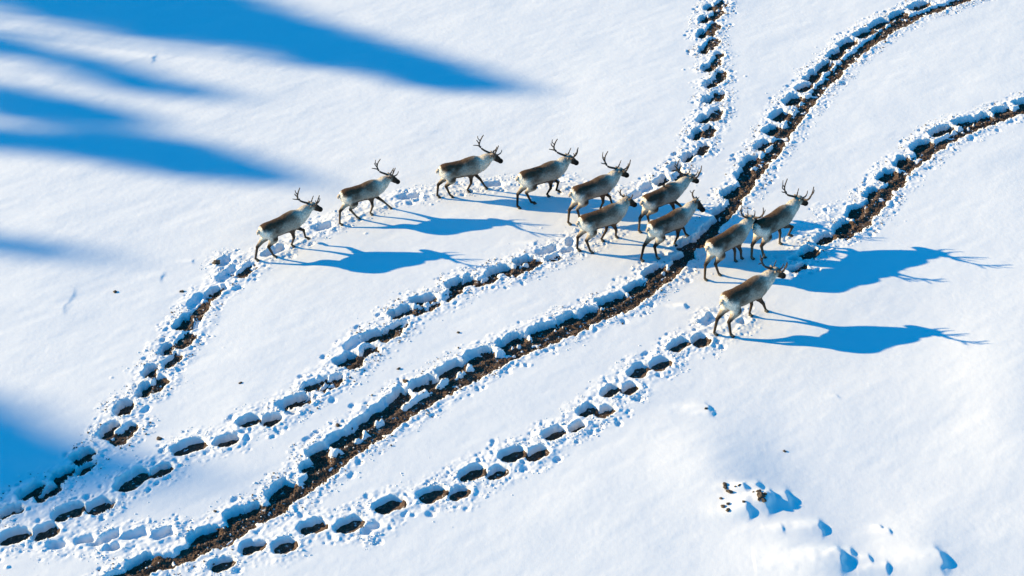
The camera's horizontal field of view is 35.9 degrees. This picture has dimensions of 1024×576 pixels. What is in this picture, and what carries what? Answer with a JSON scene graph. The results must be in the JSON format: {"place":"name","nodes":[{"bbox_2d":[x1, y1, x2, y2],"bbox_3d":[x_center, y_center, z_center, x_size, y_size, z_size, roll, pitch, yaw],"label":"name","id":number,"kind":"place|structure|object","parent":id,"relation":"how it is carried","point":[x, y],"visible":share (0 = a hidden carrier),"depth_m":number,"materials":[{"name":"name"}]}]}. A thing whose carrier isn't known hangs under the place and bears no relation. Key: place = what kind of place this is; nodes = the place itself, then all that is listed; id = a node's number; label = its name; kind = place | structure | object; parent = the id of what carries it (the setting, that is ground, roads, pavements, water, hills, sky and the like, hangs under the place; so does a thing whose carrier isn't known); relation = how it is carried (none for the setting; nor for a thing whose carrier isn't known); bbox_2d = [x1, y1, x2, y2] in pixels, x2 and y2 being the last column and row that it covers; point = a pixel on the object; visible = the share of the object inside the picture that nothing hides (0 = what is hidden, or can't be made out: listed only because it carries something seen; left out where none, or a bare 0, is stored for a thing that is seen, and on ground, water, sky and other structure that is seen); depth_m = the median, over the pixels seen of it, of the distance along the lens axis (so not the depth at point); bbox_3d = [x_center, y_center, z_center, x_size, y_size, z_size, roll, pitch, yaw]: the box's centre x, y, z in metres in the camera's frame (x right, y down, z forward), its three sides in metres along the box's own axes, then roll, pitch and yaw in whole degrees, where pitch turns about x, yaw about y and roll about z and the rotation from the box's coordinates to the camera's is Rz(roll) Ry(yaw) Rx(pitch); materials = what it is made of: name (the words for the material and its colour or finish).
{"place":"outdoors","nodes":[
{"label":"outdoors","id":0,"kind":"place"},
{"bbox_2d":[0,0,1023,575],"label":"snow ground","id":1,"kind":"structure","parent":0,"point":[156,156],"depth_m":37.91,"materials":[{"name":"white snow"}]},
{"bbox_2d":[212,260,219,264],"bbox_3d":[-7.273,-0.624,38.831,0.227,0.161,0.143,-8,37,-11],"label":"stone","id":2,"kind":"object","parent":1,"relation":"on","point":[214,262],"visible":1,"depth_m":38.78,"materials":[{"name":"grey stone"}]},
{"bbox_2d":[254,188,322,261],"bbox_3d":[-5.474,-1.524,38.818,1.939,1.498,0.699,-23,42,-28],"label":"reindeer","id":3,"kind":"object","parent":1,"relation":"on","point":[291,222],"visible":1,"depth_m":38.71},
{"bbox_2d":[337,159,399,225],"bbox_3d":[-3.648,-2.417,40.095,1.744,1.450,0.694,-15,39,-19],"label":"reindeer","id":4,"kind":"object","parent":1,"relation":"on","point":[370,190],"visible":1,"depth_m":39.99},
{"bbox_2d":[436,135,502,198],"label":"reindeer","id":5,"kind":"object","parent":1,"relation":"on","point":[470,167],"visible":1,"depth_m":40.80},
{"bbox_2d":[0,0,1019,574],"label":"soil crumbs","id":6,"kind":"object","parent":1,"relation":"on","point":[526,278],"visible":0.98,"depth_m":37.86,"materials":[{"name":"soil"}]},
{"bbox_2d":[1,0,1022,575],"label":"snow crumbs","id":7,"kind":"object","parent":1,"relation":"on","point":[489,342],"visible":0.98,"depth_m":36.59,"materials":[{"name":"white snow"}]},
{"bbox_2d":[515,139,578,208],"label":"reindeer","id":8,"kind":"object","parent":1,"relation":"on","point":[531,179],"visible":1,"depth_m":40.51},
{"bbox_2d":[567,151,630,225],"bbox_3d":[2.202,-2.515,40.094,1.879,1.605,0.774,-18,40,-23],"label":"reindeer","id":9,"kind":"object","parent":1,"relation":"on","point":[600,186],"visible":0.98,"depth_m":39.97},
{"bbox_2d":[576,189,636,253],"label":"reindeer","id":10,"kind":"object","parent":1,"relation":"on","point":[606,217],"visible":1,"depth_m":38.86},
{"bbox_2d":[638,159,701,232],"bbox_3d":[3.968,-2.315,39.894,1.943,1.524,0.704,-21,41,-26],"label":"reindeer","id":11,"kind":"object","parent":1,"relation":"on","point":[670,193],"visible":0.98,"depth_m":39.75},
{"bbox_2d":[640,190,704,262],"bbox_3d":[3.902,-1.499,38.975,1.918,1.358,0.536,-23,42,-28],"label":"reindeer","id":12,"kind":"object","parent":1,"relation":"on","point":[676,220],"visible":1,"depth_m":38.74},
{"bbox_2d":[704,206,765,280],"bbox_3d":[5.346,-1.116,38.296,1.874,1.503,0.629,-24,43,-30],"label":"reindeer","id":13,"kind":"object","parent":1,"relation":"on","point":[733,237],"visible":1,"depth_m":38.09},
{"bbox_2d":[713,254,787,337],"bbox_3d":[5.514,0.171,36.416,2.014,1.626,0.703,-22,41,-27],"label":"reindeer","id":14,"kind":"object","parent":1,"relation":"on","point":[750,291],"visible":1,"depth_m":36.23},
{"bbox_2d":[757,491,765,498],"bbox_3d":[5.026,4.192,31.910,0.166,0.127,0.169,-28,45,-33],"label":"stone","id":15,"kind":"object","parent":1,"relation":"on","point":[761,495],"visible":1,"depth_m":31.87,"materials":[{"name":"grey stone"}]},
{"bbox_2d":[750,179,814,259],"bbox_3d":[6.625,-1.673,38.904,1.899,1.666,0.783,-25,43,-31],"label":"reindeer","id":16,"kind":"object","parent":1,"relation":"on","point":[778,219],"visible":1,"depth_m":38.72},
{"bbox_2d":[0,0,1023,575],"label":"soil","id":17,"kind":"structure","parent":0,"point":[392,504],"depth_m":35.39,"materials":[{"name":"brown soil"}]},
{"bbox_2d":[5,4,994,570],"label":"snow flecks","id":18,"kind":"object","parent":17,"relation":"on","point":[567,322],"visible":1,"depth_m":37.29,"materials":[{"name":"white snow"}]},
{"bbox_2d":[20,0,1014,575],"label":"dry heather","id":19,"kind":"object","parent":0,"point":[540,332],"visible":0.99,"depth_m":37.38,"materials":[{"name":"brown plant"}]}
]}

